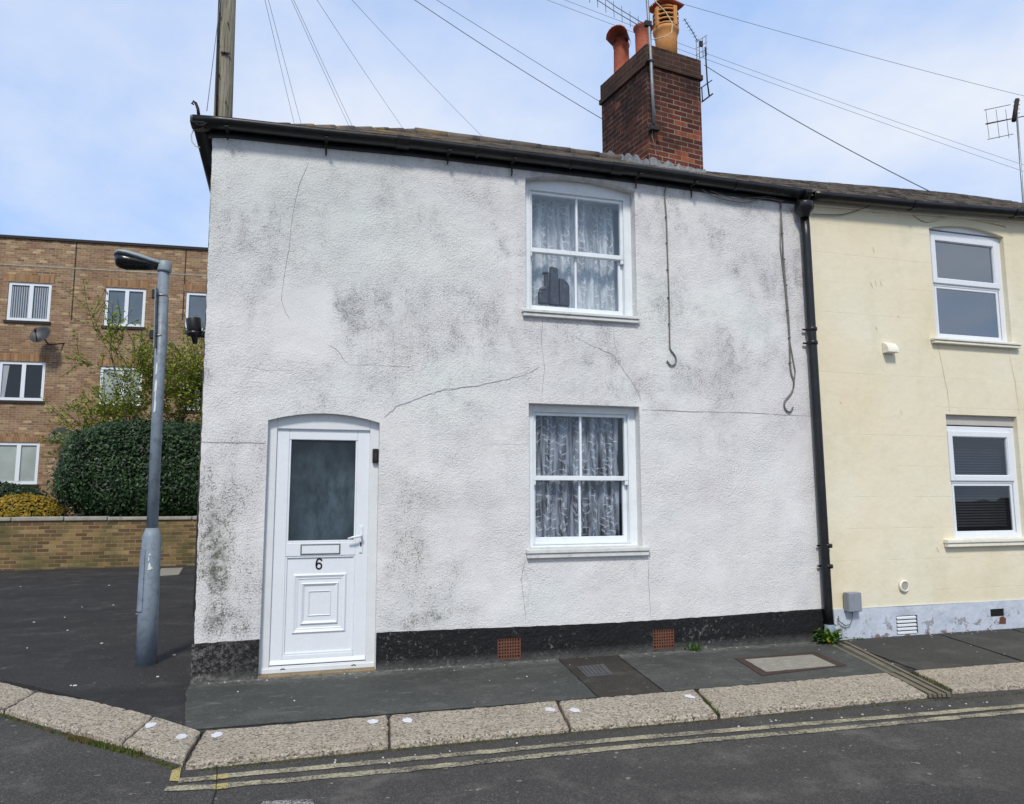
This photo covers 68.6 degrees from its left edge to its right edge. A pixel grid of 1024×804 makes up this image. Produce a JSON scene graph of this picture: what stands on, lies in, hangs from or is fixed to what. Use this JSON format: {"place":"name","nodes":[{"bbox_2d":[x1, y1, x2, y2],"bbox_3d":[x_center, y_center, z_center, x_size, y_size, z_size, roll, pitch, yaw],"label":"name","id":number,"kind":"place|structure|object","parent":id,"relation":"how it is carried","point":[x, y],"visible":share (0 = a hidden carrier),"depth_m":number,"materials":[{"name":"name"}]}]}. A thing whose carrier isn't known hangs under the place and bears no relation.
{"place":"outdoors","nodes":[
{"label":"outdoors","id":0,"kind":"place"},
{"bbox_2d":[0,687,1023,803],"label":"road","id":1,"kind":"structure","parent":0,"point":[975,760],"depth_m":4.14,"materials":[{"name":"grey asphalt"}]},
{"bbox_2d":[0,682,33,712],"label":"kerb stone","id":2,"kind":"object","parent":1,"relation":"on","point":[11,695],"visible":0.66,"depth_m":5.58,"materials":[{"name":"stone"}]},
{"bbox_2d":[5,692,151,746],"bbox_3d":[-2.950,2.239,5.105,1.647,0.254,0.442,-4,-8,31],"label":"kerb stone","id":3,"kind":"object","parent":1,"relation":"on","point":[105,723],"visible":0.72,"depth_m":5.03,"materials":[{"name":"stone"}]},
{"bbox_2d":[0,714,182,769],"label":"moss","id":4,"kind":"object","parent":1,"relation":"on","point":[63,733],"visible":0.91,"depth_m":4.77,"materials":[{"name":"green plant"}]},
{"bbox_2d":[63,735,144,756],"bbox_3d":[-2.461,2.067,4.527,0.724,0.024,0.100,-4,-8,26],"label":"moss","id":5,"kind":"object","parent":1,"relation":"on","point":[102,745],"visible":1,"depth_m":4.51,"materials":[{"name":"green plant"}]},
{"bbox_2d":[123,717,199,765],"bbox_3d":[-2.126,2.175,4.595,0.919,0.254,0.395,-5,-8,34],"label":"kerb stone","id":6,"kind":"object","parent":1,"relation":"on","point":[162,739],"visible":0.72,"depth_m":4.53,"materials":[{"name":"stone"}]},
{"bbox_2d":[169,766,181,780],"bbox_3d":[-1.823,2.015,4.067,0.048,0.001,0.236,2,-7,-20],"label":"yellow line","id":7,"kind":"object","parent":1,"relation":"on","point":[175,775],"visible":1,"depth_m":4.06,"materials":[{"name":"paint"}]},
{"bbox_2d":[211,766,217,803],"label":"road crack","id":8,"kind":"object","parent":1,"relation":"on","point":[216,786],"visible":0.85,"depth_m":3.91,"materials":[{"name":"black asphalt"}]},
{"bbox_2d":[213,774,227,788],"bbox_3d":[-1.539,2.002,3.961,0.076,0.001,0.222,3,-7,-20],"label":"yellow line","id":9,"kind":"object","parent":1,"relation":"on","point":[221,785],"visible":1,"depth_m":3.93,"materials":[{"name":"paint"}]},
{"bbox_2d":[186,715,388,769],"bbox_3d":[-1.319,2.172,4.581,1.183,0.254,0.604,2,-7,-16],"label":"kerb stone","id":10,"kind":"object","parent":1,"relation":"on","point":[230,747],"visible":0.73,"depth_m":4.50,"materials":[{"name":"stone"}]},
{"bbox_2d":[261,799,313,803],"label":"white road marking","id":11,"kind":"object","parent":1,"relation":"on","point":[304,801],"visible":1,"depth_m":3.69,"materials":[{"name":"paint"}]},
{"bbox_2d":[389,701,568,748],"bbox_3d":[-0.200,2.210,4.914,1.257,0.254,0.592,2,-7,-16],"label":"kerb stone","id":12,"kind":"object","parent":1,"relation":"on","point":[459,726],"visible":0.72,"depth_m":4.83,"materials":[{"name":"stone"}]},
{"bbox_2d":[164,709,1023,790],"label":"yellow line","id":13,"kind":"object","parent":1,"relation":"on","point":[406,769],"visible":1,"depth_m":4.40,"materials":[{"name":"paint"}]},
{"bbox_2d":[178,704,1023,782],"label":"yellow line","id":14,"kind":"object","parent":1,"relation":"on","point":[335,765],"visible":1,"depth_m":4.56,"materials":[{"name":"paint"}]},
{"bbox_2d":[201,691,1022,770],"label":"moss","id":15,"kind":"object","parent":1,"relation":"on","point":[405,748],"visible":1,"depth_m":4.70,"materials":[{"name":"green plant"}]},
{"bbox_2d":[559,690,716,731],"bbox_3d":[0.884,2.246,5.221,1.222,0.254,0.613,2,-7,-16],"label":"kerb stone","id":16,"kind":"object","parent":1,"relation":"on","point":[634,710],"visible":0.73,"depth_m":5.13,"materials":[{"name":"stone"}]},
{"bbox_2d":[698,692,720,714],"bbox_3d":[1.415,2.151,5.388,0.046,0.022,0.603,0,-7,0],"label":"moss","id":17,"kind":"object","parent":1,"relation":"on","point":[710,705],"visible":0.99,"depth_m":5.30,"materials":[{"name":"green plant"}]},
{"bbox_2d":[698,673,926,718],"bbox_3d":[2.259,2.294,5.630,1.954,0.254,0.626,2,-7,-16],"label":"kerb stone","id":18,"kind":"object","parent":1,"relation":"on","point":[758,699],"visible":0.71,"depth_m":5.54,"materials":[{"name":"stone"}]},
{"bbox_2d":[913,672,952,690],"bbox_3d":[3.348,2.211,5.968,0.070,0.018,0.612,-1,-7,4],"label":"moss","id":19,"kind":"object","parent":1,"relation":"on","point":[931,680],"visible":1,"depth_m":5.96,"materials":[{"name":"green plant"}]},
{"bbox_2d":[914,662,1023,693],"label":"kerb stone","id":20,"kind":"object","parent":1,"relation":"on","point":[995,677],"visible":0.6,"depth_m":6.04,"materials":[{"name":"stone"}]},
{"bbox_2d":[0,565,1023,736],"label":"pavement","id":21,"kind":"structure","parent":0,"point":[95,607],"depth_m":7.75,"materials":[{"name":"black asphalt"}]},
{"bbox_2d":[0,516,196,569],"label":"garden wall","id":22,"kind":"structure","parent":21,"relation":"on","point":[52,542],"depth_m":15.35,"materials":[{"name":"brick"}]},
{"bbox_2d":[114,249,171,665],"bbox_3d":[-3.409,0.458,6.795,0.547,3.736,0.220,2,-7,-16],"label":"lamp post","id":23,"kind":"object","parent":21,"relation":"on","point":[148,606],"visible":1,"depth_m":6.76,"materials":[{"name":"grey metal"}]},
{"bbox_2d":[137,549,145,611],"bbox_3d":[-3.282,1.576,6.642,0.085,0.537,0.024,-5,-9,36],"label":"access door","id":24,"kind":"structure","parent":23,"relation":"in","point":[142,551],"depth_m":6.63,"materials":[{"name":"grey paint"}]},
{"bbox_2d":[149,287,168,353],"bbox_3d":[-3.307,-0.759,7.059,0.138,0.564,0.360,2,-7,-16],"label":"street sign","id":25,"kind":"object","parent":23,"relation":"attached to","point":[153,334],"visible":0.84,"depth_m":6.92,"materials":[{"name":"metal"}]},
{"bbox_2d":[160,568,182,575],"bbox_3d":[-6.602,3.286,14.553,0.405,0.008,1.544,3,-8,-23],"label":"manhole cover","id":26,"kind":"object","parent":21,"relation":"on","point":[169,571],"visible":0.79,"depth_m":14.53,"materials":[{"name":"concrete"}]},
{"bbox_2d":[193,0,235,616],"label":"telegraph pole","id":27,"kind":"object","parent":21,"relation":"on","point":[224,81],"visible":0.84,"depth_m":10.02,"materials":[{"name":"wood"}]},
{"bbox_2d":[206,0,220,110],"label":"overhead wire","id":28,"kind":"object","parent":27,"relation":"attached to","point":[213,57],"visible":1,"depth_m":7.66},
{"bbox_2d":[265,1,293,120],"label":"overhead wire","id":29,"kind":"object","parent":27,"relation":"attached to","point":[278,57],"visible":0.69,"depth_m":14.35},
{"bbox_2d":[268,0,300,121],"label":"overhead wire","id":30,"kind":"object","parent":27,"relation":"attached to","point":[284,60],"visible":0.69,"depth_m":14.59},
{"bbox_2d":[291,0,347,122],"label":"overhead wire","id":31,"kind":"object","parent":27,"relation":"attached to","point":[317,57],"visible":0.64,"depth_m":14.48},
{"bbox_2d":[294,1,351,124],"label":"overhead wire","id":32,"kind":"object","parent":27,"relation":"attached to","point":[321,60],"visible":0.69,"depth_m":14.52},
{"bbox_2d":[317,0,402,127],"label":"overhead wire","id":33,"kind":"object","parent":27,"relation":"attached to","point":[355,58],"visible":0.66,"depth_m":14.91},
{"bbox_2d":[352,0,481,135],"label":"overhead wire","id":34,"kind":"object","parent":27,"relation":"attached to","point":[424,77],"visible":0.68,"depth_m":16.44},
{"bbox_2d":[415,0,601,118],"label":"overhead wire","id":35,"kind":"object","parent":27,"relation":"attached to","point":[505,59],"visible":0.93,"depth_m":11.36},
{"bbox_2d":[437,0,597,100],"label":"overhead wire","id":36,"kind":"object","parent":27,"relation":"attached to","point":[517,50],"visible":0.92,"depth_m":11.44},
{"bbox_2d":[185,659,596,728],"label":"sidewalk","id":37,"kind":"structure","parent":21,"relation":"on","point":[220,704],"depth_m":5.61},
{"bbox_2d":[190,0,834,683],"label":"white house","id":38,"kind":"structure","parent":21,"relation":"on","point":[370,288],"depth_m":6.92,"materials":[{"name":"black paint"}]},
{"bbox_2d":[191,100,199,114],"bbox_3d":[-2.676,-2.492,6.351,0.079,0.121,0.027,2,-7,-16],"label":"curled bracket","id":39,"kind":"object","parent":38,"relation":"attached to","point":[197,107],"visible":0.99,"depth_m":6.34,"materials":[{"name":"metal"}]},
{"bbox_2d":[186,317,205,343],"bbox_3d":[-2.731,-0.618,6.523,0.201,0.231,0.140,2,-7,-16],"label":"security light","id":40,"kind":"object","parent":38,"relation":"attached to","point":[194,329],"visible":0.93,"depth_m":6.48,"materials":[{"name":"black plastic"}]},
{"bbox_2d":[259,414,378,674],"bbox_3d":[-1.625,1.165,6.401,0.970,2.162,0.140,2,-7,-16],"label":"door","id":41,"kind":"structure","parent":38,"relation":"in","point":[319,578],"depth_m":6.40,"materials":[{"name":"white plastic"}]},
{"bbox_2d":[372,449,378,462],"bbox_3d":[-1.195,0.471,6.570,0.050,0.124,0.044,2,-7,-16],"label":"key safe","id":42,"kind":"object","parent":38,"relation":"attached to","point":[375,455],"visible":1,"depth_m":6.55,"materials":[{"name":"black plastic"}]},
{"bbox_2d":[538,267,569,306],"bbox_3d":[0.412,-1.149,7.450,0.325,0.388,0.050,2,-7,-16],"label":"ornament","id":43,"kind":"object","parent":38,"relation":"on","point":[553,291],"visible":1,"depth_m":7.43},
{"bbox_2d":[532,200,615,310],"bbox_3d":[0.595,-1.441,7.623,0.995,1.200,0.071,2,-7,-16],"label":"net curtain","id":44,"kind":"object","parent":38,"relation":"hanging from","point":[538,235],"visible":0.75,"depth_m":7.64,"materials":[{"name":"fabric"}]},
{"bbox_2d":[535,416,618,536],"bbox_3d":[0.604,0.728,7.279,0.910,1.270,0.072,2,-7,-16],"label":"net curtain","id":45,"kind":"object","parent":38,"relation":"hanging from","point":[576,472],"visible":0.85,"depth_m":7.29,"materials":[{"name":"fabric"}]},
{"bbox_2d":[525,181,632,315],"bbox_3d":[0.640,-1.511,7.480,1.195,1.375,0.108,2,-7,-16],"label":"window","id":46,"kind":"structure","parent":38,"relation":"in","point":[575,191],"depth_m":7.51,"materials":[{"name":"white paint"}]},
{"bbox_2d":[529,404,637,546],"bbox_3d":[0.656,0.712,7.210,1.170,1.346,0.108,2,-7,-16],"label":"window","id":47,"kind":"structure","parent":38,"relation":"in","point":[628,481],"depth_m":7.23,"materials":[{"name":"white paint"}]},
{"bbox_2d":[589,0,697,157],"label":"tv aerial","id":48,"kind":"object","parent":38,"relation":"attached to","point":[652,127],"visible":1,"depth_m":10.53,"materials":[{"name":"metal"}]},
{"bbox_2d":[664,187,676,365],"bbox_3d":[1.585,-1.305,7.564,0.119,1.914,0.023,2,-7,-16],"label":"wall cable","id":49,"kind":"object","parent":38,"relation":"attached to","point":[667,269],"depth_m":7.54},
{"bbox_2d":[695,35,712,101],"bbox_3d":[2.838,-4.927,11.071,0.275,1.086,0.052,2,-7,-16],"label":"grid aerial","id":50,"kind":"object","parent":38,"relation":"attached to","point":[705,55],"visible":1,"depth_m":11.08,"materials":[{"name":"metal"}]},
{"bbox_2d":[702,189,783,202],"bbox_3d":[2.436,-2.147,7.902,0.991,0.117,0.012,2,-7,-16],"label":"eaves cable","id":51,"kind":"object","parent":38,"relation":"attached to","point":[743,198],"visible":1,"depth_m":7.89,"materials":[{"name":"black rubber"}]},
{"bbox_2d":[780,202,795,412],"bbox_3d":[2.885,-1.036,7.916,0.165,2.309,0.025,2,-7,-16],"label":"wall cable","id":52,"kind":"object","parent":38,"relation":"attached to","point":[785,284],"depth_m":7.91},
{"bbox_2d":[559,655,662,697],"bbox_3d":[0.796,2.250,6.215,0.556,0.004,1.388,1,-7,-9],"label":"paving patch","id":53,"kind":"object","parent":21,"relation":"on","point":[624,679],"visible":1,"depth_m":6.02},
{"bbox_2d":[577,664,612,676],"bbox_3d":[0.704,2.260,6.327,0.253,0.016,0.437,1,-7,-8],"label":"stopcock cover","id":54,"kind":"object","parent":53,"relation":"on","point":[594,670],"visible":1,"depth_m":6.29,"materials":[{"name":"grey metal"}]},
{"bbox_2d":[618,641,900,691],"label":"paving slab","id":55,"kind":"structure","parent":21,"relation":"on","point":[666,671],"depth_m":6.44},
{"bbox_2d":[683,642,701,651],"bbox_3d":[1.719,2.313,7.111,0.192,0.080,0.173,-4,-8,29],"label":"weed plant","id":56,"kind":"object","parent":55,"relation":"on","point":[696,647],"visible":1,"depth_m":7.10,"materials":[{"name":"green plant"}]},
{"bbox_2d":[735,652,845,675],"bbox_3d":[2.431,2.282,6.567,1.026,0.014,0.663,2,-7,-16],"label":"manhole cover","id":57,"kind":"object","parent":55,"relation":"on","point":[778,664],"visible":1,"depth_m":6.53,"materials":[{"name":"concrete"}]},
{"bbox_2d":[705,171,1023,639],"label":"cream house","id":58,"kind":"structure","parent":21,"relation":"on","point":[923,436],"depth_m":8.29,"materials":[{"name":"beige paint"}]},
{"bbox_2d":[704,65,929,191],"bbox_3d":[3.874,-3.771,10.032,0.011,2.994,3.039,6,-9,-39],"label":"overhead wire","id":59,"kind":"object","parent":58,"relation":"attached to","point":[817,132],"visible":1,"depth_m":9.82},
{"bbox_2d":[812,206,868,214],"bbox_3d":[3.635,-2.118,8.276,0.779,0.187,0.010,2,-7,-16],"label":"eaves cable","id":60,"kind":"object","parent":58,"relation":"attached to","point":[840,214],"visible":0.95,"depth_m":8.25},
{"bbox_2d":[838,592,861,625],"bbox_3d":[3.440,2.115,7.658,0.256,0.336,0.080,2,-7,-16],"label":"meter box","id":61,"kind":"object","parent":58,"relation":"attached to","point":[852,602],"visible":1,"depth_m":7.64,"materials":[{"name":"grey plastic"}]},
{"bbox_2d":[882,343,898,353],"bbox_3d":[4.141,-0.596,8.210,0.140,0.116,0.095,2,-7,-16],"label":"vent cowl","id":62,"kind":"object","parent":58,"relation":"attached to","point":[891,348],"visible":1,"depth_m":8.19,"materials":[{"name":"white plastic"}]},
{"bbox_2d":[898,580,909,591],"bbox_3d":[4.143,1.944,7.931,0.126,0.126,0.030,2,-7,-16],"label":"round vent","id":63,"kind":"object","parent":58,"relation":"attached to","point":[903,585],"visible":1,"depth_m":7.92,"materials":[{"name":"white plastic"}]},
{"bbox_2d":[873,211,1005,226],"bbox_3d":[4.970,-2.116,8.684,1.913,0.121,0.018,2,-7,-16],"label":"eaves cable","id":64,"kind":"object","parent":58,"relation":"attached to","point":[917,217],"visible":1,"depth_m":8.68,"materials":[{"name":"black rubber"}]},
{"bbox_2d":[929,227,1006,341],"bbox_3d":[5.295,-1.377,8.790,1.120,1.380,0.088,2,-7,-16],"label":"window","id":65,"kind":"structure","parent":58,"relation":"in","point":[966,263],"depth_m":8.78,"materials":[{"name":"white plastic"}]},
{"bbox_2d":[946,415,1021,537],"bbox_3d":[5.302,0.842,8.542,1.050,1.375,0.133,2,-7,-16],"label":"window","id":66,"kind":"structure","parent":58,"relation":"in","point":[957,480],"depth_m":8.58,"materials":[{"name":"white plastic"}]},
{"bbox_2d":[985,98,1023,202],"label":"tv aerial","id":67,"kind":"object","parent":58,"relation":"attached to","point":[1015,117],"visible":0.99,"depth_m":17.48,"materials":[{"name":"metal"}]},
{"bbox_2d":[829,641,950,697],"bbox_3d":[3.220,2.294,6.547,0.229,0.034,2.003,0,-7,1],"label":"drain channel","id":68,"kind":"object","parent":21,"relation":"on","point":[930,690],"visible":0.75,"depth_m":6.17,"materials":[{"name":"grey concrete"}]},
{"bbox_2d":[812,624,848,643],"bbox_3d":[3.187,2.312,7.482,0.457,0.172,0.325,2,-7,-16],"label":"weed plant","id":69,"kind":"object","parent":68,"relation":"on","point":[827,636],"visible":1,"depth_m":7.43,"materials":[{"name":"green plant"}]},
{"bbox_2d":[839,634,1020,669],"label":"paving slab","id":70,"kind":"structure","parent":21,"relation":"on","point":[937,651],"depth_m":7.01,"materials":[{"name":"grey concrete"}]},
{"bbox_2d":[938,629,1023,660],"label":"paving slab","id":71,"kind":"structure","parent":21,"relation":"on","point":[1008,642],"depth_m":7.56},
{"bbox_2d":[1012,628,1023,632],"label":"paving slab","id":72,"kind":"structure","parent":21,"relation":"on","point":[1020,629],"depth_m":8.17,"materials":[{"name":"grey concrete"}]},
{"bbox_2d":[0,0,1023,246],"label":"sky","id":73,"kind":"structure","parent":0,"point":[97,96],"materials":[{"name":"blue"}]},
{"bbox_2d":[548,0,1023,171],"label":"overhead wire","id":74,"kind":"object","parent":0,"point":[797,92],"visible":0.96,"depth_m":19.71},
{"bbox_2d":[566,0,1022,164],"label":"overhead wire","id":75,"kind":"object","parent":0,"point":[802,88],"visible":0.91,"depth_m":20.21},
{"bbox_2d":[684,4,1022,95],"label":"overhead wire","id":76,"kind":"object","parent":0,"point":[849,50],"visible":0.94,"depth_m":20.24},
{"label":"garden ground","id":77,"kind":"structure","parent":0,"visible":0},
{"bbox_2d":[0,481,54,497],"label":"green shrub","id":78,"kind":"object","parent":77,"relation":"on","point":[6,488],"visible":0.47,"depth_m":17.86,"materials":[{"name":"green plant"}]},
{"bbox_2d":[0,493,68,516],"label":"golden shrub","id":79,"kind":"object","parent":77,"relation":"on","point":[25,505],"visible":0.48,"depth_m":16.37,"materials":[{"name":"yellow plant"}]},
{"bbox_2d":[0,234,207,513],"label":"apartment block","id":80,"kind":"structure","parent":77,"relation":"on","point":[37,274],"depth_m":24.78,"materials":[{"name":"brown brick"}]},
{"bbox_2d":[0,434,42,486],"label":"window","id":81,"kind":"structure","parent":80,"relation":"in","point":[19,459],"depth_m":24.06,"materials":[{"name":"white plastic"}]},
{"bbox_2d":[0,353,48,403],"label":"window","id":82,"kind":"structure","parent":80,"relation":"in","point":[20,382],"depth_m":24.35,"materials":[{"name":"white plastic"}]},
{"bbox_2d":[3,274,54,324],"bbox_3d":[-15.847,-3.367,24.687,1.435,1.635,0.211,1,-7,-12],"label":"window","id":83,"kind":"structure","parent":80,"relation":"in","point":[28,303],"depth_m":24.67,"materials":[{"name":"white plastic"}]},
{"bbox_2d":[30,326,64,344],"bbox_3d":[-14.937,-2.129,24.234,1.010,0.618,0.515,6,-9,-42],"label":"satellite dish","id":84,"kind":"object","parent":80,"relation":"attached to","point":[39,334],"visible":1,"depth_m":24.15,"materials":[{"name":"metal"}]},
{"bbox_2d":[48,427,69,443],"bbox_3d":[-14.193,1.103,23.999,1.010,0.618,0.515,6,-9,-42],"label":"satellite dish","id":85,"kind":"object","parent":80,"relation":"attached to","point":[56,430],"visible":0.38,"depth_m":23.92,"materials":[{"name":"metal"}]},
{"bbox_2d":[98,358,142,407],"bbox_3d":[-12.996,-0.608,24.972,1.462,1.639,0.213,1,-7,-12],"label":"window","id":86,"kind":"structure","parent":80,"relation":"in","point":[107,361],"depth_m":24.94,"materials":[{"name":"white plastic"}]},
{"bbox_2d":[101,279,148,329],"bbox_3d":[-13.015,-3.264,25.293,1.417,1.670,0.209,1,-7,-12],"label":"window","id":87,"kind":"structure","parent":80,"relation":"in","point":[128,298],"depth_m":25.30,"materials":[{"name":"white plastic"}]},
{"bbox_2d":[180,364,202,412],"bbox_3d":[-10.486,-0.458,25.503,1.480,1.667,0.214,1,-7,-12],"label":"window","id":88,"kind":"structure","parent":80,"relation":"in","point":[181,364],"depth_m":25.41,"materials":[{"name":"white plastic"}]},
{"bbox_2d":[183,284,205,332],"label":"window","id":89,"kind":"structure","parent":80,"relation":"in","point":[195,302],"depth_m":25.78,"materials":[{"name":"white plastic"}]},
{"bbox_2d":[42,414,200,516],"bbox_3d":[-7.931,1.597,17.191,4.948,2.643,2.325,2,-7,-16],"label":"evergreen hedge","id":90,"kind":"object","parent":77,"relation":"on","point":[102,469],"visible":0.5,"depth_m":16.19,"materials":[{"name":"green plant"}]},
{"bbox_2d":[38,274,204,460],"bbox_3d":[-8.415,-0.012,19.348,6.728,5.655,5.078,3,-8,-27],"label":"tree","id":91,"kind":"object","parent":77,"relation":"on","point":[145,357],"visible":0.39,"depth_m":18.92,"materials":[{"name":"green plant"}]},
{"bbox_2d":[77,323,203,423],"bbox_3d":[-8.532,0.478,19.967,5.357,5.033,5.835,5,-9,-35],"label":"tree","id":92,"kind":"object","parent":77,"relation":"on","point":[183,406],"visible":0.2,"depth_m":19.40,"materials":[{"name":"green plant"}]}
]}

